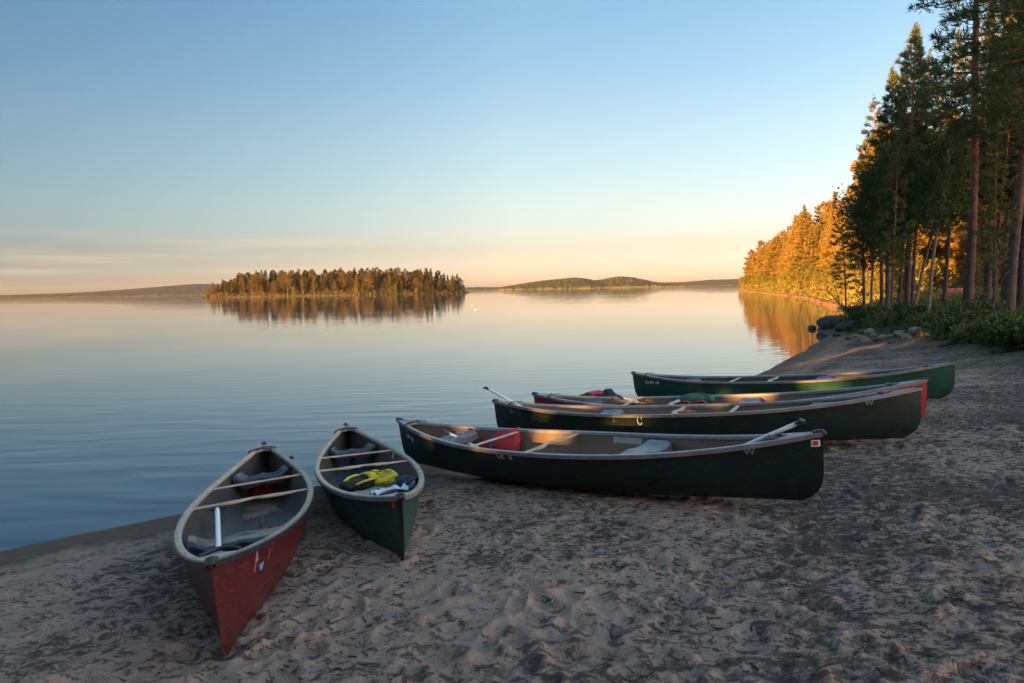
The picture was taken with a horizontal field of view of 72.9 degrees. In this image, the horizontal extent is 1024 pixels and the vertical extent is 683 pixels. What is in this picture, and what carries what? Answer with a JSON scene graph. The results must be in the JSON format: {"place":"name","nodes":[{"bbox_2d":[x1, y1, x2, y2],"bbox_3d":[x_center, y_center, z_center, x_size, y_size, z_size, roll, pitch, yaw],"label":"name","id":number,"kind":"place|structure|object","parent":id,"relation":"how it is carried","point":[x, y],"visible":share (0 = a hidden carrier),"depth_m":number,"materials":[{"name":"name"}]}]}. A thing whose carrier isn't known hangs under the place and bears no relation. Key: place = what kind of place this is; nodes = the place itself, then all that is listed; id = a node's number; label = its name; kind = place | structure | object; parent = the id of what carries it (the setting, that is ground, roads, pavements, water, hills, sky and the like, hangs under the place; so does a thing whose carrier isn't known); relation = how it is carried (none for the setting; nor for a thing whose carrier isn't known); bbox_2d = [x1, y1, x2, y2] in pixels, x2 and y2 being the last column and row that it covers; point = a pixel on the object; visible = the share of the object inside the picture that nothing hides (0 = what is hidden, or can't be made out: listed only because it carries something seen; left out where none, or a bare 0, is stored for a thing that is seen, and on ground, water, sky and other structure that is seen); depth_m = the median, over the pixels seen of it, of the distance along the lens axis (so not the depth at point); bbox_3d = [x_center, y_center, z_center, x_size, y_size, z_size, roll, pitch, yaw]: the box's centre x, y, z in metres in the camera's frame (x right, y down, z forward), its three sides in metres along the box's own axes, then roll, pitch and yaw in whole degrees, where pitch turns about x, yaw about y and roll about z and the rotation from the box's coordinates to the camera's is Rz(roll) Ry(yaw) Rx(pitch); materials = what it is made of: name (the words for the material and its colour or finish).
{"place":"outdoors","nodes":[
{"label":"outdoors","id":0,"kind":"place"},
{"bbox_2d":[0,284,228,298],"bbox_3d":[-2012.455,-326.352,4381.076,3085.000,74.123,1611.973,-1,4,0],"label":"hills","id":1,"kind":"structure","parent":0,"point":[189,290],"depth_m":3746.83,"materials":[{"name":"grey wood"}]},
{"bbox_2d":[219,292,471,297],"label":"island","id":2,"kind":"structure","parent":0,"point":[336,293],"depth_m":528.45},
{"bbox_2d":[281,272,292,295],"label":"pine tree","id":3,"kind":"object","parent":2,"relation":"on","point":[286,284],"visible":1,"depth_m":520.78,"materials":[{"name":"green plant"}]},
{"bbox_2d":[309,274,320,294],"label":"pine tree","id":4,"kind":"object","parent":2,"relation":"on","point":[314,289],"visible":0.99,"depth_m":521.14,"materials":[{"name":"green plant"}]},
{"bbox_2d":[202,287,467,297],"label":"island scrub","id":5,"kind":"object","parent":2,"relation":"on","point":[322,292],"visible":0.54,"depth_m":530.52,"materials":[{"name":"brown"}]},
{"bbox_2d":[336,270,348,292],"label":"pine tree","id":6,"kind":"object","parent":2,"relation":"on","point":[340,278],"visible":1,"depth_m":529.66,"materials":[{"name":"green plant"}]},
{"bbox_2d":[363,272,374,292],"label":"pine tree","id":7,"kind":"object","parent":2,"relation":"on","point":[369,283],"visible":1,"depth_m":526.63,"materials":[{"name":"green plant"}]},
{"bbox_2d":[370,267,383,287],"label":"spruce tree","id":8,"kind":"object","parent":2,"relation":"on","point":[378,273],"visible":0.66,"depth_m":541.25,"materials":[{"name":"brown plant"}]},
{"bbox_2d":[0,286,843,550],"bbox_3d":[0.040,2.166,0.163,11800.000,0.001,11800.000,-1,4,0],"label":"lake water","id":9,"kind":"structure","parent":0,"point":[118,411],"depth_m":19.95,"materials":[{"name":"blue liquid"}]},
{"bbox_2d":[0,0,1018,294],"label":"sky","id":10,"kind":"structure","parent":0,"point":[144,143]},
{"bbox_2d":[0,306,1023,682],"bbox_3d":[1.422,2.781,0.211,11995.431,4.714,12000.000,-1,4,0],"label":"sand beach","id":11,"kind":"structure","parent":0,"point":[102,606],"depth_m":4.12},
{"bbox_2d":[173,441,313,654],"bbox_3d":[-2.129,1.375,5.690,0.991,0.574,5.075,-7,1,-17],"label":"canoe","id":12,"kind":"object","parent":11,"relation":"on","point":[236,583],"visible":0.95,"depth_m":4.70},
{"bbox_2d":[209,505,226,554],"bbox_3d":[-1.926,1.267,4.547,0.200,0.036,1.744,-3,0,-23],"label":"paddle","id":13,"kind":"object","parent":12,"relation":"on","point":[216,509],"visible":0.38,"depth_m":4.74,"materials":[{"name":"metal"}]},
{"bbox_2d":[249,483,280,498],"bbox_3d":[-2.666,1.578,7.517,0.367,0.265,0.438,-7,1,-17],"label":"bag","id":14,"kind":"object","parent":12,"relation":"in","point":[262,489],"visible":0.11,"depth_m":7.33,"materials":[{"name":"red fabric"}]},
{"bbox_2d":[314,422,424,560],"bbox_3d":[-1.488,1.346,7.056,0.991,0.574,5.075,-4,0,-18],"label":"canoe","id":15,"kind":"object","parent":11,"relation":"on","point":[385,519],"visible":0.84,"depth_m":5.83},
{"bbox_2d":[339,469,397,491],"bbox_3d":[-1.395,1.353,6.768,0.603,0.161,0.338,-4,0,-38],"label":"life jacket","id":16,"kind":"object","parent":15,"relation":"in","point":[376,478],"visible":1,"depth_m":6.71,"materials":[{"name":"yellow fabric"}]},
{"bbox_2d":[370,483,408,494],"bbox_3d":[-1.036,1.261,5.883,0.320,0.066,0.145,-4,0,-18],"label":"cloth","id":17,"kind":"object","parent":15,"relation":"in","point":[381,490],"visible":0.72,"depth_m":5.87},
{"bbox_2d":[396,475,418,486],"bbox_3d":[-0.958,1.297,6.385,0.229,0.135,0.267,-4,0,-18],"label":"bundle","id":18,"kind":"object","parent":15,"relation":"on","point":[405,479],"visible":0.56,"depth_m":6.31,"materials":[{"name":"blue fabric"}]},
{"bbox_2d":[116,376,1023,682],"bbox_3d":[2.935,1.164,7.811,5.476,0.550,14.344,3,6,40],"label":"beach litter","id":19,"kind":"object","parent":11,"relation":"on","point":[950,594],"visible":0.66,"depth_m":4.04,"materials":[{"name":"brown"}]},
{"bbox_2d":[396,417,826,500],"bbox_3d":[0.470,1.069,6.792,5.075,0.574,0.991,-4,4,43],"label":"canoe","id":20,"kind":"object","parent":11,"relation":"on","point":[784,466],"visible":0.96,"depth_m":6.00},
{"bbox_2d":[480,427,520,450],"bbox_3d":[-0.134,1.143,7.793,0.587,0.341,0.248,-5,3,35],"label":"bag","id":21,"kind":"object","parent":20,"relation":"on","point":[511,442],"visible":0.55,"depth_m":7.72,"materials":[{"name":"red fabric"}]},
{"bbox_2d":[647,418,805,486],"bbox_3d":[1.674,0.911,5.536,1.392,0.036,0.200,-31,-28,27],"label":"paddle","id":22,"kind":"object","parent":20,"relation":"on","point":[784,428],"visible":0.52,"depth_m":5.31,"materials":[{"name":"metal"}]},
{"bbox_2d":[610,622,654,637],"bbox_3d":[0.591,1.411,3.388,0.244,0.030,0.027,-3,5,-20],"label":"stick","id":23,"kind":"object","parent":11,"relation":"on","point":[619,633],"visible":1,"depth_m":3.36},
{"bbox_2d":[492,385,924,440],"bbox_3d":[2.028,0.900,8.309,5.075,0.574,0.991,-4,0,26],"label":"canoe","id":24,"kind":"object","parent":11,"relation":"on","point":[892,414],"visible":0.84,"depth_m":7.72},
{"bbox_2d":[483,386,546,421],"bbox_3d":[0.074,0.840,9.207,1.246,0.034,0.200,25,6,37],"label":"paddle","id":25,"kind":"object","parent":24,"relation":"in","point":[498,394],"visible":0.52,"depth_m":9.37,"materials":[{"name":"metal"}]},
{"bbox_2d":[531,377,929,417],"bbox_3d":[2.545,0.861,9.100,5.075,0.574,0.991,-4,2,28],"label":"canoe","id":26,"kind":"object","parent":11,"relation":"on","point":[550,398],"visible":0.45,"depth_m":9.16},
{"bbox_2d":[579,388,620,401],"bbox_3d":[1.269,0.828,10.298,0.712,0.269,0.395,-4,3,38],"label":"life jacket","id":27,"kind":"object","parent":26,"relation":"in","point":[606,392],"visible":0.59,"depth_m":10.14,"materials":[{"name":"red fabric"}]},
{"bbox_2d":[676,392,714,403],"bbox_3d":[2.511,0.801,9.492,0.523,0.216,0.332,-5,2,23],"label":"life jacket","id":28,"kind":"object","parent":26,"relation":"in","point":[698,398],"visible":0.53,"depth_m":9.38,"materials":[{"name":"green fabric"}]},
{"bbox_2d":[750,240,766,270],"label":"pine tree","id":29,"kind":"object","parent":11,"relation":"on","point":[760,244],"visible":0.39,"depth_m":233.41,"materials":[{"name":"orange plant"}]},
{"bbox_2d":[754,246,768,277],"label":"pine tree","id":30,"kind":"object","parent":11,"relation":"on","point":[760,264],"visible":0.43,"depth_m":226.48,"materials":[{"name":"orange plant"}]},
{"bbox_2d":[764,252,775,275],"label":"pine tree","id":31,"kind":"object","parent":11,"relation":"on","point":[769,259],"visible":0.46,"depth_m":201.93,"materials":[{"name":"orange plant"}]},
{"bbox_2d":[765,236,782,271],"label":"pine tree","id":32,"kind":"object","parent":11,"relation":"on","point":[774,247],"visible":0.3,"depth_m":205.92,"materials":[{"name":"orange plant"}]},
{"bbox_2d":[769,229,787,278],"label":"pine tree","id":33,"kind":"object","parent":11,"relation":"on","point":[780,246],"visible":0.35,"depth_m":180.12,"materials":[{"name":"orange plant"}]},
{"bbox_2d":[784,264,796,287],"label":"birch tree","id":34,"kind":"object","parent":11,"relation":"on","point":[790,272],"visible":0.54,"depth_m":135.84,"materials":[{"name":"yellow plant"}]},
{"bbox_2d":[631,360,956,398],"bbox_3d":[4.318,0.693,11.385,5.075,0.574,0.991,-4,2,34],"label":"canoe","id":35,"kind":"object","parent":11,"relation":"on","point":[941,381],"visible":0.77,"depth_m":11.09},
{"bbox_2d":[736,290,853,307],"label":"shore stones","id":36,"kind":"object","parent":11,"relation":"on","point":[833,303],"visible":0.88,"depth_m":94.17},
{"bbox_2d":[782,211,817,272],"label":"pine tree","id":37,"kind":"object","parent":11,"relation":"on","point":[788,258],"visible":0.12,"depth_m":149.64,"materials":[{"name":"orange plant"}]},
{"bbox_2d":[787,213,816,262],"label":"pine tree","id":38,"kind":"object","parent":11,"relation":"on","point":[796,234],"visible":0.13,"depth_m":142.55,"materials":[{"name":"orange plant"}]},
{"bbox_2d":[788,204,816,279],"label":"pine tree","id":39,"kind":"object","parent":11,"relation":"on","point":[797,256],"visible":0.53,"depth_m":133.40,"materials":[{"name":"orange plant"}]},
{"bbox_2d":[793,260,814,291],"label":"birch tree","id":40,"kind":"object","parent":11,"relation":"on","point":[804,265],"visible":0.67,"depth_m":118.41,"materials":[{"name":"yellow plant"}]},
{"bbox_2d":[797,228,818,279],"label":"pine tree","id":41,"kind":"object","parent":11,"relation":"on","point":[811,257],"visible":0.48,"depth_m":125.93,"materials":[{"name":"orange plant"}]},
{"bbox_2d":[804,223,824,264],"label":"pine tree","id":42,"kind":"object","parent":11,"relation":"on","point":[819,227],"visible":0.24,"depth_m":128.81,"materials":[{"name":"orange plant"}]},
{"bbox_2d":[814,200,828,224],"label":"pine tree","id":43,"kind":"object","parent":11,"relation":"on","point":[818,212],"visible":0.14,"depth_m":151.02,"materials":[{"name":"orange plant"}]},
{"bbox_2d":[816,200,834,236],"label":"pine tree","id":44,"kind":"object","parent":11,"relation":"on","point":[826,207],"visible":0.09,"depth_m":145.91,"materials":[{"name":"orange plant"}]},
{"bbox_2d":[814,205,838,268],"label":"pine tree","id":45,"kind":"object","parent":11,"relation":"on","point":[822,234],"visible":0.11,"depth_m":111.91,"materials":[{"name":"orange plant"}]},
{"bbox_2d":[817,221,838,266],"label":"pine tree","id":46,"kind":"object","parent":11,"relation":"on","point":[826,252],"visible":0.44,"depth_m":103.37,"materials":[{"name":"orange plant"}]},
{"bbox_2d":[816,315,839,328],"bbox_3d":[14.989,-0.798,32.809,1.113,0.878,1.159,-1,4,0],"label":"rock","id":47,"kind":"object","parent":11,"relation":"on","point":[827,322],"visible":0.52,"depth_m":32.42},
{"bbox_2d":[818,213,837,275],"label":"pine tree","id":48,"kind":"object","parent":11,"relation":"on","point":[830,221],"visible":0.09,"depth_m":107.78,"materials":[{"name":"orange plant"}]},
{"bbox_2d":[817,191,843,245],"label":"pine tree","id":49,"kind":"object","parent":11,"relation":"on","point":[825,220],"visible":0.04,"depth_m":117.64,"materials":[{"name":"orange plant"}]},
{"bbox_2d":[828,208,860,313],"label":"pine tree","id":50,"kind":"object","parent":11,"relation":"on","point":[836,242],"visible":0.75,"depth_m":36.65,"materials":[{"name":"green plant"}]},
{"bbox_2d":[839,258,859,293],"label":"birch tree","id":51,"kind":"object","parent":11,"relation":"on","point":[849,271],"visible":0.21,"depth_m":70.19,"materials":[{"name":"yellow plant"}]},
{"bbox_2d":[829,151,874,273],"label":"pine tree","id":52,"kind":"object","parent":11,"relation":"on","point":[859,227],"visible":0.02,"depth_m":72.34,"materials":[{"name":"green plant"}]},
{"bbox_2d":[838,298,869,313],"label":"bush","id":53,"kind":"object","parent":11,"relation":"on","point":[851,308],"visible":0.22,"depth_m":43.29,"materials":[{"name":"green plant"}]},
{"bbox_2d":[834,168,877,273],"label":"pine tree","id":54,"kind":"object","parent":11,"relation":"on","point":[838,247],"visible":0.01,"depth_m":75.40,"materials":[{"name":"green plant"}]},
{"bbox_2d":[843,137,877,307],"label":"pine tree","id":55,"kind":"object","parent":11,"relation":"on","point":[863,274],"visible":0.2,"depth_m":40.84,"materials":[{"name":"green plant"}]},
{"bbox_2d":[848,305,886,322],"bbox_3d":[15.387,-1.070,29.767,1.928,0.985,1.847,2,5,34],"label":"bush","id":56,"kind":"object","parent":11,"relation":"on","point":[858,312],"visible":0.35,"depth_m":29.62,"materials":[{"name":"green plant"}]},
{"bbox_2d":[842,126,894,231],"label":"pine tree","id":57,"kind":"object","parent":11,"relation":"on","point":[855,165],"visible":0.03,"depth_m":69.16,"materials":[{"name":"green plant"}]},
{"bbox_2d":[739,264,1001,305],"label":"shore scrub","id":58,"kind":"object","parent":11,"relation":"on","point":[773,286],"visible":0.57,"depth_m":73.06,"materials":[{"name":"orange plant"}]},
{"bbox_2d":[831,165,913,307],"bbox_3d":[16.015,-4.293,30.587,3.425,7.354,3.248,-2,5,19],"label":"birch tree","id":59,"kind":"object","parent":11,"relation":"on","point":[863,264],"visible":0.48,"depth_m":30.72,"materials":[{"name":"green plant"}]},
{"bbox_2d":[852,94,892,307],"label":"pine tree","id":60,"kind":"object","parent":11,"relation":"on","point":[863,156],"visible":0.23,"depth_m":37.48,"materials":[{"name":"green plant"}]},
{"bbox_2d":[858,309,897,325],"bbox_3d":[15.244,-0.897,28.314,2.024,0.864,2.063,-4,5,-30],"label":"bush","id":61,"kind":"object","parent":11,"relation":"on","point":[872,319],"visible":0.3,"depth_m":28.16,"materials":[{"name":"green plant"}]},
{"bbox_2d":[865,257,894,297],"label":"birch tree","id":62,"kind":"object","parent":11,"relation":"on","point":[877,282],"visible":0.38,"depth_m":55.43,"materials":[{"name":"yellow plant"}]},
{"bbox_2d":[854,65,917,309],"bbox_3d":[17.823,-6.831,32.479,3.456,11.924,2.963,2,6,43],"label":"pine tree","id":63,"kind":"object","parent":11,"relation":"on","point":[882,117],"visible":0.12,"depth_m":32.06,"materials":[{"name":"green plant"}]},
{"bbox_2d":[842,130,943,311],"bbox_3d":[15.987,-4.668,29.497,3.853,8.274,3.655,5,5,28],"label":"birch tree","id":64,"kind":"object","parent":11,"relation":"on","point":[886,154],"visible":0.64,"depth_m":29.04,"materials":[{"name":"green plant"}]},
{"bbox_2d":[873,128,916,333],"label":"pine tree","id":65,"kind":"object","parent":11,"relation":"on","point":[886,235],"visible":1,"depth_m":23.68,"materials":[{"name":"green plant"}]},
{"bbox_2d":[875,295,918,313],"bbox_3d":[16.490,-1.364,29.451,1.863,1.263,2.040,-1,4,-1],"label":"bush","id":66,"kind":"object","parent":11,"relation":"on","point":[895,306],"visible":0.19,"depth_m":29.41,"materials":[{"name":"green plant"}]},
{"bbox_2d":[883,251,920,295],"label":"birch tree","id":67,"kind":"object","parent":11,"relation":"on","point":[897,277],"visible":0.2,"depth_m":51.24,"materials":[{"name":"green plant"}]},
{"bbox_2d":[880,24,934,305],"bbox_3d":[16.914,-6.977,29.415,2.489,12.588,2.117,2,4,14],"label":"pine tree","id":68,"kind":"object","parent":11,"relation":"on","point":[912,129],"visible":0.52,"depth_m":29.05,"materials":[{"name":"green plant"}]},
{"bbox_2d":[861,21,955,304],"bbox_3d":[17.508,-7.405,30.716,3.301,13.284,3.850,-3,5,-32],"label":"pine tree","id":69,"kind":"object","parent":11,"relation":"on","point":[924,128],"visible":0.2,"depth_m":30.40,"materials":[{"name":"green plant"}]},
{"bbox_2d":[892,304,942,323],"bbox_3d":[15.855,-0.997,26.973,1.847,0.985,1.928,-1,4,3],"label":"bush","id":70,"kind":"object","parent":11,"relation":"on","point":[915,309],"visible":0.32,"depth_m":26.81,"materials":[{"name":"green plant"}]},
{"bbox_2d":[896,237,938,277],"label":"pine tree","id":71,"kind":"object","parent":11,"relation":"on","point":[922,251],"visible":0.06,"depth_m":63.79,"materials":[{"name":"green plant"}]},
{"bbox_2d":[902,220,935,287],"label":"pine tree","id":72,"kind":"object","parent":11,"relation":"on","point":[922,237],"visible":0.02,"depth_m":57.91,"materials":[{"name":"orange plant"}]},
{"bbox_2d":[911,253,927,291],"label":"birch tree","id":73,"kind":"object","parent":11,"relation":"on","point":[919,259],"visible":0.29,"depth_m":58.07,"materials":[{"name":"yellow plant"}]},
{"bbox_2d":[837,285,1016,308],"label":"tall grass","id":74,"kind":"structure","parent":11,"relation":"on","point":[935,295],"depth_m":44.99,"materials":[{"name":"green plant"}]},
{"bbox_2d":[834,292,1023,349],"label":"undergrowth","id":75,"kind":"object","parent":11,"relation":"on","point":[925,326],"visible":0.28,"depth_m":24.88,"materials":[{"name":"green"}]},
{"bbox_2d":[910,48,949,304],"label":"pine tree","id":76,"kind":"object","parent":11,"relation":"on","point":[912,294],"visible":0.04,"depth_m":33.76,"materials":[{"name":"green plant"}]},
{"bbox_2d":[927,258,943,289],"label":"birch tree","id":77,"kind":"object","parent":11,"relation":"on","point":[938,277],"visible":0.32,"depth_m":61.76,"materials":[{"name":"green plant"}]},
{"bbox_2d":[923,192,957,285],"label":"pine tree","id":78,"kind":"object","parent":11,"relation":"on","point":[940,259],"visible":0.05,"depth_m":66.51,"materials":[{"name":"green plant"}]},
{"bbox_2d":[898,110,987,305],"bbox_3d":[17.645,-5.318,28.971,2.962,9.586,2.829,12,5,26],"label":"birch tree","id":79,"kind":"object","parent":11,"relation":"on","point":[953,132],"visible":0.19,"depth_m":28.94,"materials":[{"name":"green plant"}]},
{"bbox_2d":[919,298,973,331],"bbox_3d":[14.004,-0.808,22.064,1.708,1.158,1.870,-1,4,-2],"label":"bush","id":80,"kind":"object","parent":11,"relation":"on","point":[940,313],"visible":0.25,"depth_m":22.18,"materials":[{"name":"green plant"}]},
{"bbox_2d":[908,122,994,314],"bbox_3d":[16.539,-4.354,26.231,2.808,7.884,3.245,-1,4,5],"label":"birch tree","id":81,"kind":"object","parent":11,"relation":"on","point":[962,163],"visible":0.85,"depth_m":26.08,"materials":[{"name":"green plant"}]},
{"bbox_2d":[934,209,979,272],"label":"pine tree","id":82,"kind":"object","parent":11,"relation":"on","point":[944,242],"visible":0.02,"depth_m":62.18,"materials":[{"name":"green plant"}]},
{"bbox_2d":[928,26,988,301],"bbox_3d":[23.149,-8.767,36.269,3.255,14.841,3.289,3,6,41],"label":"pine tree","id":83,"kind":"object","parent":11,"relation":"on","point":[945,284],"visible":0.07,"depth_m":36.61,"materials":[{"name":"green plant"}]},
{"bbox_2d":[939,285,982,298],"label":"tent","id":84,"kind":"object","parent":11,"relation":"on","point":[955,288],"visible":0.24,"depth_m":45.48,"materials":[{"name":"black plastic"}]},
{"bbox_2d":[906,0,1023,306],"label":"pine tree","id":85,"kind":"object","parent":11,"relation":"on","point":[971,249],"visible":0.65,"depth_m":23.11,"materials":[{"name":"green plant"}]},
{"bbox_2d":[928,119,1001,287],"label":"pine tree","id":86,"kind":"object","parent":11,"relation":"on","point":[956,262],"visible":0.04,"depth_m":57.83,"materials":[{"name":"green plant"}]},
{"bbox_2d":[936,289,1000,314],"bbox_3d":[15.136,-1.037,22.625,2.210,1.368,2.018,1,5,26],"label":"bush","id":87,"kind":"object","parent":11,"relation":"on","point":[980,305],"visible":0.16,"depth_m":22.44,"materials":[{"name":"green plant"}]},
{"bbox_2d":[930,309,1008,334],"bbox_3d":[12.745,-0.454,19.243,1.770,0.944,1.848,-1,4,2],"label":"bush","id":88,"kind":"object","parent":11,"relation":"on","point":[945,324],"visible":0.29,"depth_m":19.13,"materials":[{"name":"green plant"}]},
{"bbox_2d":[957,252,984,287],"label":"birch tree","id":89,"kind":"object","parent":11,"relation":"on","point":[978,282],"visible":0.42,"depth_m":49.78,"materials":[{"name":"green plant"}]},
{"bbox_2d":[926,0,1023,280],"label":"pine tree","id":90,"kind":"object","parent":11,"relation":"on","point":[1015,48],"visible":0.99,"depth_m":18.24,"materials":[{"name":"green plant"}]},
{"bbox_2d":[949,315,1007,341],"bbox_3d":[12.220,-0.271,17.691,1.927,0.823,1.965,1,5,27],"label":"bush","id":91,"kind":"object","parent":11,"relation":"on","point":[960,332],"visible":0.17,"depth_m":17.69,"materials":[{"name":"green plant"}]},
{"bbox_2d":[951,142,1009,285],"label":"pine tree","id":92,"kind":"object","parent":11,"relation":"on","point":[955,235],"visible":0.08,"depth_m":55.61,"materials":[{"name":"green plant"}]},
{"bbox_2d":[938,0,1023,313],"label":"pine tree","id":93,"kind":"object","parent":11,"relation":"on","point":[1010,283],"visible":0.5,"depth_m":21.72,"materials":[{"name":"green plant"}]},
{"bbox_2d":[952,13,1023,308],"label":"spruce tree","id":94,"kind":"object","parent":11,"relation":"on","point":[1020,287],"visible":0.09,"depth_m":26.79,"materials":[{"name":"green plant"}]},
{"bbox_2d":[955,0,1020,298],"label":"pine tree","id":95,"kind":"object","parent":11,"relation":"on","point":[987,280],"visible":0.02,"depth_m":33.73,"materials":[{"name":"green plant"}]},
{"bbox_2d":[962,300,1023,345],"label":"bush","id":96,"kind":"object","parent":11,"relation":"on","point":[986,319],"visible":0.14,"depth_m":16.33,"materials":[{"name":"green plant"}]},
{"bbox_2d":[966,61,1023,305],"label":"pine tree","id":97,"kind":"object","parent":11,"relation":"on","point":[985,161],"visible":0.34,"depth_m":25.76,"materials":[{"name":"green plant"}]},
{"bbox_2d":[969,314,1023,352],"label":"bush","id":98,"kind":"object","parent":11,"relation":"on","point":[1004,334],"visible":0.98,"depth_m":15.04,"materials":[{"name":"green plant"}]},
{"bbox_2d":[973,124,1020,311],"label":"pine tree","id":99,"kind":"object","parent":11,"relation":"on","point":[991,208],"visible":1,"depth_m":20.76,"materials":[{"name":"green plant"}]},
{"bbox_2d":[984,17,1023,295],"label":"pine tree","id":100,"kind":"object","parent":11,"relation":"on","point":[1003,262],"visible":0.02,"depth_m":37.70,"materials":[{"name":"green plant"}]},
{"bbox_2d":[498,276,688,289],"bbox_3d":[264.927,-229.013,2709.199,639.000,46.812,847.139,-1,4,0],"label":"wooded hills","id":101,"kind":"structure","parent":0,"point":[610,282],"depth_m":2388.14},
{"bbox_2d":[465,279,739,290],"bbox_3d":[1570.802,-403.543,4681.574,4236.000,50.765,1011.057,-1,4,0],"label":"shore","id":102,"kind":"structure","parent":0,"point":[727,282],"depth_m":4337.35,"materials":[{"name":"plant"}]},
{"bbox_2d":[803,263,816,294],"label":"birch tree","id":103,"kind":"object","parent":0,"point":[809,273],"visible":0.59,"depth_m":109.13,"materials":[{"name":"yellow plant"}]},
{"bbox_2d":[820,257,841,293],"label":"birch tree","id":104,"kind":"object","parent":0,"point":[827,273],"visible":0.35,"depth_m":81.62,"materials":[{"name":"yellow plant"}]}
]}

